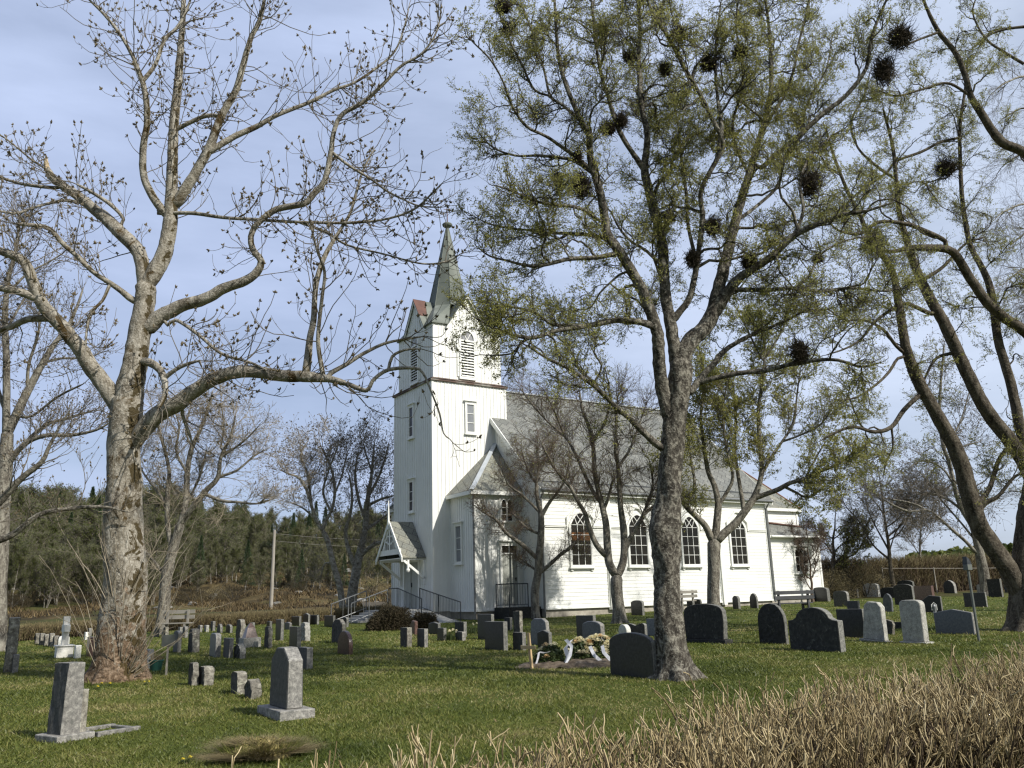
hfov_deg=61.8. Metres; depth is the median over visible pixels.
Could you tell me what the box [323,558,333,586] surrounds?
bushy tree
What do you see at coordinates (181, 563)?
bushy tree
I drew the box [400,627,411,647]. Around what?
gravestone
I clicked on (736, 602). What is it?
gravestone
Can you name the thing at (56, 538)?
bushy tree
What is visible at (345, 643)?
gravestone
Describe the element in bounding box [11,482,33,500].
birch tree
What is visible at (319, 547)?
bushy tree
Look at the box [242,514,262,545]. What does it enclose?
birch tree
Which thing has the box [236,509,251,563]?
birch tree
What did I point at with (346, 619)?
gravestone
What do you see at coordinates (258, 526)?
birch tree
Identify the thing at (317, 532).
bushy tree
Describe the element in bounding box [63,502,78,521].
birch tree
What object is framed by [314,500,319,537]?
spruce tree
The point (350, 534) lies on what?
birch tree
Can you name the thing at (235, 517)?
birch tree
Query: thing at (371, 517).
birch tree
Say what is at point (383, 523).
birch tree
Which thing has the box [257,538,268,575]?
birch tree
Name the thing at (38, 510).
birch tree
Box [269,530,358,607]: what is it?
utility pole
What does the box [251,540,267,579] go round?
birch tree
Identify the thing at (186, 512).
bare tree
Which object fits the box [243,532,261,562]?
birch tree
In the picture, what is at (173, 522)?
bushy tree
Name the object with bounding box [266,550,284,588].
birch tree
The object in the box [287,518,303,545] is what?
birch tree
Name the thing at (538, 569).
bare tree
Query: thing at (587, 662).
fresh grave
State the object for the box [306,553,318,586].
birch tree
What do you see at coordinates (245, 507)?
birch tree
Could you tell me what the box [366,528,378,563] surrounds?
birch tree
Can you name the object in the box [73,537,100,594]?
birch tree
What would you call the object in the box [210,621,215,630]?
gravestone
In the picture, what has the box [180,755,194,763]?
dandelion
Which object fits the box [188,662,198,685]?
gravestone
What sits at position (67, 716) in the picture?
gravestone
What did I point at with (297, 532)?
birch tree
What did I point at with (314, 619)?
gravestone
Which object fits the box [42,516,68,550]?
birch tree
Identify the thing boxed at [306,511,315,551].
spruce tree
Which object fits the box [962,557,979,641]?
tap post
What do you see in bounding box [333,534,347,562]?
birch tree
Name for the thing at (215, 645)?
gravestone
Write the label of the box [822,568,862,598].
scrub bush
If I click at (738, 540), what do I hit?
nave window
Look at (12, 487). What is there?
overhanging tree
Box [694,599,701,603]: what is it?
gravestone
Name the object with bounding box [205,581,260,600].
scrub bush
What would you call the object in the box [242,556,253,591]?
birch tree
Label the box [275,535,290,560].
bushy tree
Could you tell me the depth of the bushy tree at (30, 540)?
74.62 m
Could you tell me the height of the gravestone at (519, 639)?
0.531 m
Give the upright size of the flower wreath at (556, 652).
0.408 m
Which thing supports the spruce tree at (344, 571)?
on the ground at (209, 585)
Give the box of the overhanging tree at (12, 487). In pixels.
[0,381,147,542]
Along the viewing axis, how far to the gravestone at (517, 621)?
25.35 m
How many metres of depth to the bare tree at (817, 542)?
44.54 m
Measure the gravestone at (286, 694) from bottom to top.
0.947 m
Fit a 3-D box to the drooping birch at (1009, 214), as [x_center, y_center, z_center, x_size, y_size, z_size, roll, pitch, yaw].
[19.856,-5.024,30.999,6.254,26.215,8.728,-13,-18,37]
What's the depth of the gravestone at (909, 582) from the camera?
46.32 m
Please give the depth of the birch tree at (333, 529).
111.46 m
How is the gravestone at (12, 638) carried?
on the ground at (209, 585)
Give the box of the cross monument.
[54,616,74,657]
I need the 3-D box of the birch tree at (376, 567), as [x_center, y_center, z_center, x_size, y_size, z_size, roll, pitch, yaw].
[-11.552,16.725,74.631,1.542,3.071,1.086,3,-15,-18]
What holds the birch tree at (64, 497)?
on the ground at (209, 585)
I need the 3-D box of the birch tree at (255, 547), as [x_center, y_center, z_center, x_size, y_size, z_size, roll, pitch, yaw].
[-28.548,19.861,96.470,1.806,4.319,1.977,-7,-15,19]
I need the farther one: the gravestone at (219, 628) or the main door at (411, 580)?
the main door at (411, 580)
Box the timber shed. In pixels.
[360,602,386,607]
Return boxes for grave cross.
[521,633,535,668]
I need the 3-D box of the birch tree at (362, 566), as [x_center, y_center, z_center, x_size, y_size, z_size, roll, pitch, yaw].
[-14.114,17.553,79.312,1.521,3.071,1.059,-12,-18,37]
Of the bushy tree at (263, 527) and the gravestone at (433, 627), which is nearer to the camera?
the gravestone at (433, 627)
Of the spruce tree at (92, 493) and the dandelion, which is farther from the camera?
the spruce tree at (92, 493)
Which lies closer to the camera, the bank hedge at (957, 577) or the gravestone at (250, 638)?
the gravestone at (250, 638)
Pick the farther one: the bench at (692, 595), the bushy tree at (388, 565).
the bushy tree at (388, 565)
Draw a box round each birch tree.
[7,541,28,590]
[7,544,31,600]
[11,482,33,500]
[12,487,44,522]
[18,555,39,602]
[19,516,41,535]
[23,499,41,519]
[30,531,45,555]
[31,515,51,581]
[35,502,58,529]
[36,540,60,590]
[39,484,75,504]
[39,493,53,508]
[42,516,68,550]
[44,481,63,500]
[56,492,74,504]
[57,505,75,523]
[60,522,70,534]
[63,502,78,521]
[66,483,82,505]
[71,509,94,540]
[72,527,90,593]
[73,509,83,524]
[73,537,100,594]
[77,503,100,582]
[78,495,103,516]
[88,495,104,512]
[93,514,102,532]
[93,517,102,566]
[96,488,105,497]
[143,479,178,504]
[144,508,166,553]
[146,526,165,568]
[148,492,176,517]
[159,534,167,557]
[163,510,178,527]
[163,526,181,552]
[172,551,180,580]
[180,527,196,580]
[180,543,193,584]
[184,517,193,531]
[189,502,207,522]
[202,507,224,532]
[203,553,215,578]
[206,525,225,554]
[208,497,226,512]
[211,538,223,576]
[215,512,235,564]
[221,551,232,576]
[226,541,242,580]
[226,542,241,579]
[227,500,250,515]
[231,500,249,513]
[231,511,240,538]
[231,515,249,560]
[231,519,248,570]
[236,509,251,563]
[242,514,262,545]
[242,543,254,571]
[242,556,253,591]
[243,510,252,542]
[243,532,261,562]
[244,513,265,542]
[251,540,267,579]
[253,542,259,576]
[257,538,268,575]
[259,517,277,542]
[262,529,284,572]
[264,506,279,528]
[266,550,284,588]
[277,515,291,534]
[278,541,291,577]
[279,530,289,549]
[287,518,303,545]
[290,521,304,556]
[295,510,309,541]
[302,540,311,571]
[306,512,317,536]
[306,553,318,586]
[307,550,321,588]
[315,538,323,554]
[323,522,339,552]
[326,555,338,582]
[329,510,339,527]
[330,529,339,557]
[331,555,342,582]
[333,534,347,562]
[334,543,344,564]
[338,513,352,561]
[344,532,356,557]
[348,543,356,574]
[360,560,365,584]
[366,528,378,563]
[368,511,380,528]
[370,561,384,590]
[373,545,385,563]
[374,513,386,540]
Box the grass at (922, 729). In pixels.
[231,634,1023,767]
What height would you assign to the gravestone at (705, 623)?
1.012 m
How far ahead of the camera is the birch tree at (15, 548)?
66.95 m
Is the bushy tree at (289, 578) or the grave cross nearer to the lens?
the grave cross
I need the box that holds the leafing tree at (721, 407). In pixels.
[642,264,878,605]
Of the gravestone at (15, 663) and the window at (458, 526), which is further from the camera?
the window at (458, 526)
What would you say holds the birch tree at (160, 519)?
on the ground at (209, 585)
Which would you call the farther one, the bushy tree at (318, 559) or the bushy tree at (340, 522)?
the bushy tree at (340, 522)
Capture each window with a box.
[406,402,414,440]
[406,477,414,514]
[452,521,463,565]
[463,399,477,435]
[499,496,514,522]
[566,505,595,570]
[625,507,652,569]
[681,510,704,569]
[726,511,751,568]
[791,546,809,573]
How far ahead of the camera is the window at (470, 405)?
40.04 m
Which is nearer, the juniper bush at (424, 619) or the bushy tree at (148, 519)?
the juniper bush at (424, 619)
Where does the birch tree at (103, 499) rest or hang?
on the ground at (209, 585)
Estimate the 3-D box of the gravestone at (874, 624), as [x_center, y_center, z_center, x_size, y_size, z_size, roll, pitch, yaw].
[8.209,5.430,19.336,0.282,0.977,0.669,7,-12,-32]
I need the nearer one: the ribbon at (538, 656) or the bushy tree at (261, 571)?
the ribbon at (538, 656)
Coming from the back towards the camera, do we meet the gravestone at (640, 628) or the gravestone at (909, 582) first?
the gravestone at (909, 582)
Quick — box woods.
[894,542,1012,580]
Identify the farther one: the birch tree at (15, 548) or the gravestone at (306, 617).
the birch tree at (15, 548)
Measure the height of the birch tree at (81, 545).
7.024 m
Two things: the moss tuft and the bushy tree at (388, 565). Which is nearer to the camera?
the moss tuft
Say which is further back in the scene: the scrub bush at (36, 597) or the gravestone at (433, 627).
the scrub bush at (36, 597)
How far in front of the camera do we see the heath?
64.22 m
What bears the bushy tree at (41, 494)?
on the ground at (209, 585)
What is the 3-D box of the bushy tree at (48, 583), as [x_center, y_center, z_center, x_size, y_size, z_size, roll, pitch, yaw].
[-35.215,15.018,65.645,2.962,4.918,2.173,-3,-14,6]
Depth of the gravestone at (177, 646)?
22.31 m
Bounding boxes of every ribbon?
[535,651,549,663]
[564,639,572,661]
[564,639,572,662]
[589,646,600,660]
[601,645,609,660]
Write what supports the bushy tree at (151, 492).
on the ground at (209, 585)
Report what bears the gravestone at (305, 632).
on the ground at (209, 585)
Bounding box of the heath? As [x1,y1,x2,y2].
[7,566,390,617]
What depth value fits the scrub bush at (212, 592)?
71.76 m
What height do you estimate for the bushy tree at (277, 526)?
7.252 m
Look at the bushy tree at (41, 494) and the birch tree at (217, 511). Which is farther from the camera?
the bushy tree at (41, 494)
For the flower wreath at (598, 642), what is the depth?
16.43 m
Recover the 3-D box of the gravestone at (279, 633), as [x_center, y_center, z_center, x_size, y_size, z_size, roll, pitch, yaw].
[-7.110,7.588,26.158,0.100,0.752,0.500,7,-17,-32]
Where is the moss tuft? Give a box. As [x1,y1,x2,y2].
[181,730,333,762]
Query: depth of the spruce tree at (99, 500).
106.55 m
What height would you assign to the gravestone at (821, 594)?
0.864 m
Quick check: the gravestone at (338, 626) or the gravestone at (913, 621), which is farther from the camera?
the gravestone at (338, 626)
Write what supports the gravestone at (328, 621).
on the ground at (209, 585)
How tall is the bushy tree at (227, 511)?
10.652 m
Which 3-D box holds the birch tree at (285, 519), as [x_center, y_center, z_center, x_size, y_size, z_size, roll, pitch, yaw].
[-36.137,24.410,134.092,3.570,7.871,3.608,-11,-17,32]
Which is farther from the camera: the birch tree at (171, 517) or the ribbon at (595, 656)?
the birch tree at (171, 517)
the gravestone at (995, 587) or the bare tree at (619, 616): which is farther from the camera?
the gravestone at (995, 587)
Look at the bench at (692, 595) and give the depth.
37.84 m
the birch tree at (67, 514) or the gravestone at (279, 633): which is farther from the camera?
the birch tree at (67, 514)
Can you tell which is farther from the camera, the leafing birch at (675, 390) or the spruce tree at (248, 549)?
the spruce tree at (248, 549)
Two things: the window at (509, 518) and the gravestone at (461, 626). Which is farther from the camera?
the window at (509, 518)
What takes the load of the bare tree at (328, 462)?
on the ground at (209, 585)
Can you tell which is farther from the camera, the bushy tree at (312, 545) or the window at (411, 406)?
the bushy tree at (312, 545)
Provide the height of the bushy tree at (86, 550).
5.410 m
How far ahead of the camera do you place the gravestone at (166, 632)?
29.59 m
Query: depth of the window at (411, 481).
39.81 m
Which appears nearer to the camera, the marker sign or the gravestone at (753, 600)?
the marker sign
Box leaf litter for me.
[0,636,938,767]
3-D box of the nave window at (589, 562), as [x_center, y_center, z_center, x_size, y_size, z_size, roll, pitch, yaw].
[3.027,6.713,37.377,1.500,2.840,0.150,7,-17,-32]
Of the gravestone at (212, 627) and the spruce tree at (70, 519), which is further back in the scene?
the spruce tree at (70, 519)
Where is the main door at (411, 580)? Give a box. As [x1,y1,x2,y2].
[403,560,419,607]
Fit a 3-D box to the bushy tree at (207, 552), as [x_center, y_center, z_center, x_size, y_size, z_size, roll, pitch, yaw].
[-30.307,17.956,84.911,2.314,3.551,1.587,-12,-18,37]
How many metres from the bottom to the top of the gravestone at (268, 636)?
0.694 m
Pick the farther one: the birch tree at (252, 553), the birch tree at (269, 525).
the birch tree at (269, 525)
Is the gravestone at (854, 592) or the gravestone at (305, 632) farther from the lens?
the gravestone at (854, 592)
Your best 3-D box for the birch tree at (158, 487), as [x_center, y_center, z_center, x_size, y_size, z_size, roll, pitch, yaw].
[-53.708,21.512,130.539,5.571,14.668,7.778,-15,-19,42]
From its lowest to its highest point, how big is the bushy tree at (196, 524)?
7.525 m
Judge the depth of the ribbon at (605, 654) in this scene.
15.67 m
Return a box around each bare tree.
[0,0,502,684]
[0,179,143,650]
[95,360,318,634]
[257,411,366,606]
[312,401,393,607]
[463,419,598,619]
[497,355,701,623]
[782,514,831,601]
[819,440,953,586]
[878,464,956,557]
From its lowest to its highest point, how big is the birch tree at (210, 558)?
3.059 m
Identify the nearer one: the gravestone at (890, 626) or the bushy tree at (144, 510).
the gravestone at (890, 626)
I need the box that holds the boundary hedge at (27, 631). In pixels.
[7,604,392,640]
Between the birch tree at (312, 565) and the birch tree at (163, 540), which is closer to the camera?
the birch tree at (312, 565)
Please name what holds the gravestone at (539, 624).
on the ground at (209, 585)
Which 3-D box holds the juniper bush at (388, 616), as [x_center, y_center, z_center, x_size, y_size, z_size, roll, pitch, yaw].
[-4.350,8.213,30.153,1.756,1.108,1.760,-2,-14,0]
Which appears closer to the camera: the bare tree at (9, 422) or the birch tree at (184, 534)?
the bare tree at (9, 422)
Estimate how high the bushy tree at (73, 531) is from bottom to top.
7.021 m
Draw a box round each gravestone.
[3,617,20,672]
[11,654,19,672]
[34,633,39,643]
[34,662,140,742]
[39,633,44,644]
[43,634,48,645]
[48,633,54,646]
[52,635,58,646]
[58,636,69,644]
[73,645,81,657]
[86,637,94,656]
[147,649,153,668]
[154,627,159,636]
[164,627,168,634]
[173,630,181,652]
[182,626,187,637]
[188,628,199,652]
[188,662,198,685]
[199,666,214,685]
[204,625,208,631]
[209,633,220,656]
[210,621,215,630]
[217,624,222,632]
[223,638,233,657]
[226,624,232,632]
[231,671,246,694]
[234,643,245,658]
[236,619,245,643]
[239,623,260,647]
[244,678,261,698]
[257,647,314,721]
[264,626,272,647]
[275,619,283,640]
[284,622,291,629]
[289,626,301,646]
[292,616,300,625]
[298,647,312,669]
[300,622,309,640]
[303,613,309,622]
[310,615,318,624]
[324,616,334,626]
[331,619,345,642]
[337,631,352,654]
[342,617,348,626]
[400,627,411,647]
[410,620,417,634]
[417,628,427,647]
[428,622,440,633]
[437,628,446,640]
[455,622,466,636]
[456,631,465,640]
[477,614,493,638]
[485,621,507,650]
[504,617,512,629]
[513,611,522,631]
[513,632,525,650]
[531,618,549,644]
[537,630,551,647]
[576,615,595,636]
[582,621,604,641]
[609,632,655,677]
[619,624,630,632]
[627,623,647,634]
[631,600,644,614]
[646,619,654,635]
[684,604,732,643]
[687,601,693,606]
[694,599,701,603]
[732,596,740,608]
[750,593,758,607]
[758,603,788,643]
[788,607,845,651]
[814,587,830,601]
[833,591,849,606]
[836,609,863,637]
[846,601,859,608]
[850,589,858,597]
[859,601,888,641]
[863,583,880,596]
[880,587,893,597]
[883,594,893,611]
[886,619,894,634]
[893,584,914,604]
[894,622,901,628]
[897,580,914,596]
[899,600,933,643]
[913,586,934,599]
[922,595,942,611]
[933,609,975,634]
[943,580,956,592]
[963,592,987,606]
[986,579,1003,596]
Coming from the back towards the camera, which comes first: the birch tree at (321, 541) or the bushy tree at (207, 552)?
the birch tree at (321, 541)
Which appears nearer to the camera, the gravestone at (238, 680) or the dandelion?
the dandelion
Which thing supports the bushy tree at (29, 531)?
on the ground at (209, 585)
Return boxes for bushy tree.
[7,530,29,595]
[8,534,41,599]
[9,521,22,589]
[10,506,23,524]
[17,480,45,500]
[21,524,55,588]
[21,548,45,601]
[31,485,76,500]
[33,548,74,607]
[34,500,67,517]
[40,544,74,605]
[47,514,64,529]
[47,531,67,546]
[56,536,94,595]
[58,520,97,556]
[59,547,81,600]
[72,551,97,601]
[82,552,103,601]
[83,519,101,594]
[92,545,102,597]
[143,480,179,504]
[143,501,153,517]
[144,492,191,544]
[144,510,163,548]
[145,529,165,584]
[147,554,164,605]
[147,557,154,589]
[156,513,178,527]
[172,546,190,587]
[182,519,206,552]
[182,533,214,582]
[188,558,208,590]
[190,526,220,557]
[192,514,221,559]
[198,504,215,522]
[203,547,216,575]
[207,503,237,513]
[210,522,245,561]
[212,530,239,577]
[250,516,268,555]
[252,553,270,590]
[273,516,290,542]
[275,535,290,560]
[283,565,296,588]
[285,541,307,580]
[299,525,314,564]
[308,542,318,561]
[310,552,328,588]
[313,524,331,556]
[314,543,326,554]
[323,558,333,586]
[330,511,361,547]
[342,505,362,554]
[348,531,359,551]
[357,543,374,579]
[380,563,390,584]
[798,496,877,587]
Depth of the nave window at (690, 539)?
40.84 m
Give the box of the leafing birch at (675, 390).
[441,0,944,681]
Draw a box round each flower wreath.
[532,642,570,662]
[563,636,593,658]
[570,633,609,658]
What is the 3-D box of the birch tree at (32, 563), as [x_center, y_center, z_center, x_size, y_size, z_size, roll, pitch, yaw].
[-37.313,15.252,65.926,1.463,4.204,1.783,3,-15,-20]
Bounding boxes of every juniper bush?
[365,602,412,630]
[407,610,438,628]
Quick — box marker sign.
[161,634,174,674]
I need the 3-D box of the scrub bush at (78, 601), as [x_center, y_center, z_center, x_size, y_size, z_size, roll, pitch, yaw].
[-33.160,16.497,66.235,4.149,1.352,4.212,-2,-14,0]
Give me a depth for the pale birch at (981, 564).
46.73 m
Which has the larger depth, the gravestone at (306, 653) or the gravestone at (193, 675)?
the gravestone at (306, 653)
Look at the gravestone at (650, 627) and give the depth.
23.18 m
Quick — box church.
[375,209,824,619]
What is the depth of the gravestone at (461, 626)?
24.98 m
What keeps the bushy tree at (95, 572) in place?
on the ground at (209, 585)
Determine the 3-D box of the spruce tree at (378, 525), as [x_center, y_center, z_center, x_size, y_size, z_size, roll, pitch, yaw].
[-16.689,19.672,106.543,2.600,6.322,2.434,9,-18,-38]
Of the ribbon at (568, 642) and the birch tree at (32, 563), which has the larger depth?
the birch tree at (32, 563)
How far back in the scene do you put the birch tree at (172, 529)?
89.60 m
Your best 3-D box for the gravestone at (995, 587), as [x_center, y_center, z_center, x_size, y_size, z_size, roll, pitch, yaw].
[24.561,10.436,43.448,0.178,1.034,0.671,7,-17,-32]
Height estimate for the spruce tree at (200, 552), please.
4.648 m
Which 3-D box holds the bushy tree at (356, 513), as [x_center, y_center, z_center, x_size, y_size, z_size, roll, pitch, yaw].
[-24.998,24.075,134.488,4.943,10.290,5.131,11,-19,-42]
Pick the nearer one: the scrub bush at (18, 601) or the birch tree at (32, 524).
the scrub bush at (18, 601)
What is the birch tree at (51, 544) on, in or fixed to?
on the ground at (209, 585)
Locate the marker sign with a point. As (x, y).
(167, 640)
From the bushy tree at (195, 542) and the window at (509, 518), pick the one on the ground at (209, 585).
the bushy tree at (195, 542)
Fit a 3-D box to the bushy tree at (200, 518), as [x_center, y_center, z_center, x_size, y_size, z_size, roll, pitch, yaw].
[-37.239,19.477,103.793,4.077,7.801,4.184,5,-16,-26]
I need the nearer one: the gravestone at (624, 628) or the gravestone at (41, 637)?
the gravestone at (624, 628)
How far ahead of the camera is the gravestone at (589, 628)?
21.05 m
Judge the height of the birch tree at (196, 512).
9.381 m
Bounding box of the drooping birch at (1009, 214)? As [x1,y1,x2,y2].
[963,35,1023,350]
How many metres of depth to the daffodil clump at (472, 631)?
26.45 m
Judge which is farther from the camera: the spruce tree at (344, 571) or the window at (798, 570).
the spruce tree at (344, 571)
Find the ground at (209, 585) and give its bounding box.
[0,552,1023,767]
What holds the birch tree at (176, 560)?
on the ground at (209, 585)
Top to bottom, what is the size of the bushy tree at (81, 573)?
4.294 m
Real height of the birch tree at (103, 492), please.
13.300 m
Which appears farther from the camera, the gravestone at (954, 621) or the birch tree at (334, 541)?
the birch tree at (334, 541)
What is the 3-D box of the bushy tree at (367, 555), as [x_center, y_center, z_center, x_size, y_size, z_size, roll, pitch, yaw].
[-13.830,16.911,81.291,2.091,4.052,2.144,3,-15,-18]
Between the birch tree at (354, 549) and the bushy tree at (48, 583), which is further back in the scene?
the birch tree at (354, 549)
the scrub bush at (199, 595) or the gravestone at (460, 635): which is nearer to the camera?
the gravestone at (460, 635)
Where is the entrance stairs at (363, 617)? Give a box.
[331,589,426,622]
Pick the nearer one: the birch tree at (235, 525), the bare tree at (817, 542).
the bare tree at (817, 542)
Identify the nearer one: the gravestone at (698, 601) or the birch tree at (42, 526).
the gravestone at (698, 601)
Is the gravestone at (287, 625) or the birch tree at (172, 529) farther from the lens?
the birch tree at (172, 529)
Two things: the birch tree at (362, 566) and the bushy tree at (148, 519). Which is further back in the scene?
the bushy tree at (148, 519)
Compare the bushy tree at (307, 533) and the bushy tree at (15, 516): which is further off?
the bushy tree at (307, 533)
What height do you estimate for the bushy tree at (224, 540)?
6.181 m
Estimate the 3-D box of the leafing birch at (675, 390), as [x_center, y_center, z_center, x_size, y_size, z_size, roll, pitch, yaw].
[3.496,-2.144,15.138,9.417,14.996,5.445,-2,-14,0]
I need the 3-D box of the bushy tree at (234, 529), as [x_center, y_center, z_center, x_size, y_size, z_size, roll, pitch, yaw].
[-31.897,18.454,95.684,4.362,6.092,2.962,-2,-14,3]
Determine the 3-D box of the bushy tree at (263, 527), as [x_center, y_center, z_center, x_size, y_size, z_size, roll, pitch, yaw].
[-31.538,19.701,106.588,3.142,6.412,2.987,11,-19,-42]
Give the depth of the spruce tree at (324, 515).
134.23 m
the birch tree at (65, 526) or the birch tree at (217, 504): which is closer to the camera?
the birch tree at (65, 526)
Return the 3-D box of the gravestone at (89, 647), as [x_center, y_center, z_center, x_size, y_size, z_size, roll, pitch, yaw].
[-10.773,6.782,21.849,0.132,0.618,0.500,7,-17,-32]
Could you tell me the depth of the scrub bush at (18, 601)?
64.33 m
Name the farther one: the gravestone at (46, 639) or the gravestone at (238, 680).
the gravestone at (46, 639)
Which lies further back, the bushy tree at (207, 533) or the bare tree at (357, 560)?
the bushy tree at (207, 533)
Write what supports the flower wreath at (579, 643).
on the fresh grave
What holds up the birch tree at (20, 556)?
on the ground at (209, 585)
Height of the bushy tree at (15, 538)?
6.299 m
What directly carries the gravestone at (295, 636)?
on the ground at (209, 585)
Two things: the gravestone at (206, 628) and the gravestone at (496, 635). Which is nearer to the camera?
the gravestone at (496, 635)
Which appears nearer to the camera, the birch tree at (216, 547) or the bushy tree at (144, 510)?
the birch tree at (216, 547)
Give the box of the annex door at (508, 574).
[497,540,521,606]
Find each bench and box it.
[157,609,194,634]
[680,590,696,611]
[768,590,813,608]
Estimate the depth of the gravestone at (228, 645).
20.01 m
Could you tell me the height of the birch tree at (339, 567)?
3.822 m
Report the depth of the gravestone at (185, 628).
28.88 m
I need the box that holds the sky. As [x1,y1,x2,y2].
[0,0,1023,566]
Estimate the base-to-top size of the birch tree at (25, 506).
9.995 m
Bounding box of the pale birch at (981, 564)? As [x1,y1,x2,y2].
[845,327,1020,595]
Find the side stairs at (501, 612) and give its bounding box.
[494,583,541,618]
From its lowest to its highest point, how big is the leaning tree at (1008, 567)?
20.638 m
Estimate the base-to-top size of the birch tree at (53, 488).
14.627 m
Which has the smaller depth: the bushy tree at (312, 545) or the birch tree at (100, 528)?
the birch tree at (100, 528)
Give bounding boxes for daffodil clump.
[445,628,456,640]
[467,622,477,633]
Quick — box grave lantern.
[931,602,936,612]
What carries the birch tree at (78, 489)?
on the ground at (209, 585)
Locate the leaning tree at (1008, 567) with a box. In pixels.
[785,0,1023,631]
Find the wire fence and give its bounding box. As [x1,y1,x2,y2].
[881,567,962,592]
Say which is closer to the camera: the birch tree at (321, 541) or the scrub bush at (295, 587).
the scrub bush at (295, 587)
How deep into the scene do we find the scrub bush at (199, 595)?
66.06 m
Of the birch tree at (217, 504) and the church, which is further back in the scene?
the birch tree at (217, 504)
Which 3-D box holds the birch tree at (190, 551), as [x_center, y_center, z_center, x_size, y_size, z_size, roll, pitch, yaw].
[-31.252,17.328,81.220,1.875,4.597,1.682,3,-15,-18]
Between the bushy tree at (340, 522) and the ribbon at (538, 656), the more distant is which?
the bushy tree at (340, 522)
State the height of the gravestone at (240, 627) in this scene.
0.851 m
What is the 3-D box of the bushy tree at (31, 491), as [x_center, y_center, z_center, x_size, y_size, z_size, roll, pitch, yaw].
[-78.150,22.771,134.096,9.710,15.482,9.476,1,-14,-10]
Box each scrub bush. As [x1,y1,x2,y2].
[7,592,34,607]
[26,586,63,603]
[50,590,100,604]
[173,583,211,602]
[193,585,229,599]
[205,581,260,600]
[280,581,310,590]
[358,576,389,593]
[822,559,882,597]
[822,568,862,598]
[835,561,896,597]
[866,566,917,587]
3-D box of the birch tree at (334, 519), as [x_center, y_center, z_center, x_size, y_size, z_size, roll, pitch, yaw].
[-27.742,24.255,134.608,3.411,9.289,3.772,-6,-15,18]
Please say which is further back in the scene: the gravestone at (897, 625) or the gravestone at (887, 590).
the gravestone at (887, 590)
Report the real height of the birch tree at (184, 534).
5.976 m
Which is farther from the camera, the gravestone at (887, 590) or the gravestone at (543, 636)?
the gravestone at (887, 590)
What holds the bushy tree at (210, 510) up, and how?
on the ground at (209, 585)
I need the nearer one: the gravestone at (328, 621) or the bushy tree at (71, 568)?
the gravestone at (328, 621)
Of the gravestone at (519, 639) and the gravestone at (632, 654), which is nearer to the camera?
the gravestone at (632, 654)
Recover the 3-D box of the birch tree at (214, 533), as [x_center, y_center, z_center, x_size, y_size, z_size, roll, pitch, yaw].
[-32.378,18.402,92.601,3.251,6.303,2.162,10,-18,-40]
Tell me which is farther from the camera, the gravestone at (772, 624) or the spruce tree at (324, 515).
the spruce tree at (324, 515)
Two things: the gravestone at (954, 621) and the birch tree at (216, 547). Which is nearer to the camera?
the gravestone at (954, 621)
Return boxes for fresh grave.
[515,657,609,668]
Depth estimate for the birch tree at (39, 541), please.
82.82 m
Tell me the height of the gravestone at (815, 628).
0.997 m
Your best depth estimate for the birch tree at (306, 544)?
90.48 m
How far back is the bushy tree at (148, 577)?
68.69 m
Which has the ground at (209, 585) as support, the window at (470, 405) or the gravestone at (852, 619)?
the gravestone at (852, 619)
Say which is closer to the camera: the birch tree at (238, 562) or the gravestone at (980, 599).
the gravestone at (980, 599)
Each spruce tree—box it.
[68,512,72,526]
[88,486,96,503]
[95,493,101,524]
[190,535,206,582]
[237,540,255,585]
[284,512,297,565]
[294,549,308,588]
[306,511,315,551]
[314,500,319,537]
[322,507,327,522]
[340,553,348,585]
[372,516,381,548]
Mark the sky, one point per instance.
(42, 79)
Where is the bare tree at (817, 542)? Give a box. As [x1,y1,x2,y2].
[782,514,831,601]
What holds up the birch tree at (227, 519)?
on the ground at (209, 585)
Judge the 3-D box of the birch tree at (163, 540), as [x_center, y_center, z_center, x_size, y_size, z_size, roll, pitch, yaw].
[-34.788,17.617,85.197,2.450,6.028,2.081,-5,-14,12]
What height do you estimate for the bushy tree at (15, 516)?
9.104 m
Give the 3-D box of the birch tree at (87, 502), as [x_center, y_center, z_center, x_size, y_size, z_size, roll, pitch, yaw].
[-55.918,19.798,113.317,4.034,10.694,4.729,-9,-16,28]
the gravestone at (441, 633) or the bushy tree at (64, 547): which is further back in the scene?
the bushy tree at (64, 547)
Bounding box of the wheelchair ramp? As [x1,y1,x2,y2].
[388,588,460,622]
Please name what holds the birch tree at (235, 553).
on the ground at (209, 585)
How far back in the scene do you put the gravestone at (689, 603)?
35.97 m
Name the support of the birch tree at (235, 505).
on the ground at (209, 585)
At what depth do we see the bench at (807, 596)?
31.40 m
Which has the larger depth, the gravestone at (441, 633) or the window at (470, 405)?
the window at (470, 405)
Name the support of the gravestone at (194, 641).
on the ground at (209, 585)
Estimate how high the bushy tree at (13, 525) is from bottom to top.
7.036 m
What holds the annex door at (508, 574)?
in the church
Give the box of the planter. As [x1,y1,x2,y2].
[148,651,164,670]
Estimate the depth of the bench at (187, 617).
30.27 m
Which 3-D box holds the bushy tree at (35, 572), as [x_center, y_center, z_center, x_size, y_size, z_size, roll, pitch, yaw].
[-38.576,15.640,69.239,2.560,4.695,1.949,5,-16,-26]
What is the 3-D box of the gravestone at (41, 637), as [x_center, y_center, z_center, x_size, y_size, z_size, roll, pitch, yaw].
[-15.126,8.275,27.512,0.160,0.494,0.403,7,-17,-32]
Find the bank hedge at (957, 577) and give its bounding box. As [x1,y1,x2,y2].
[821,551,1011,595]

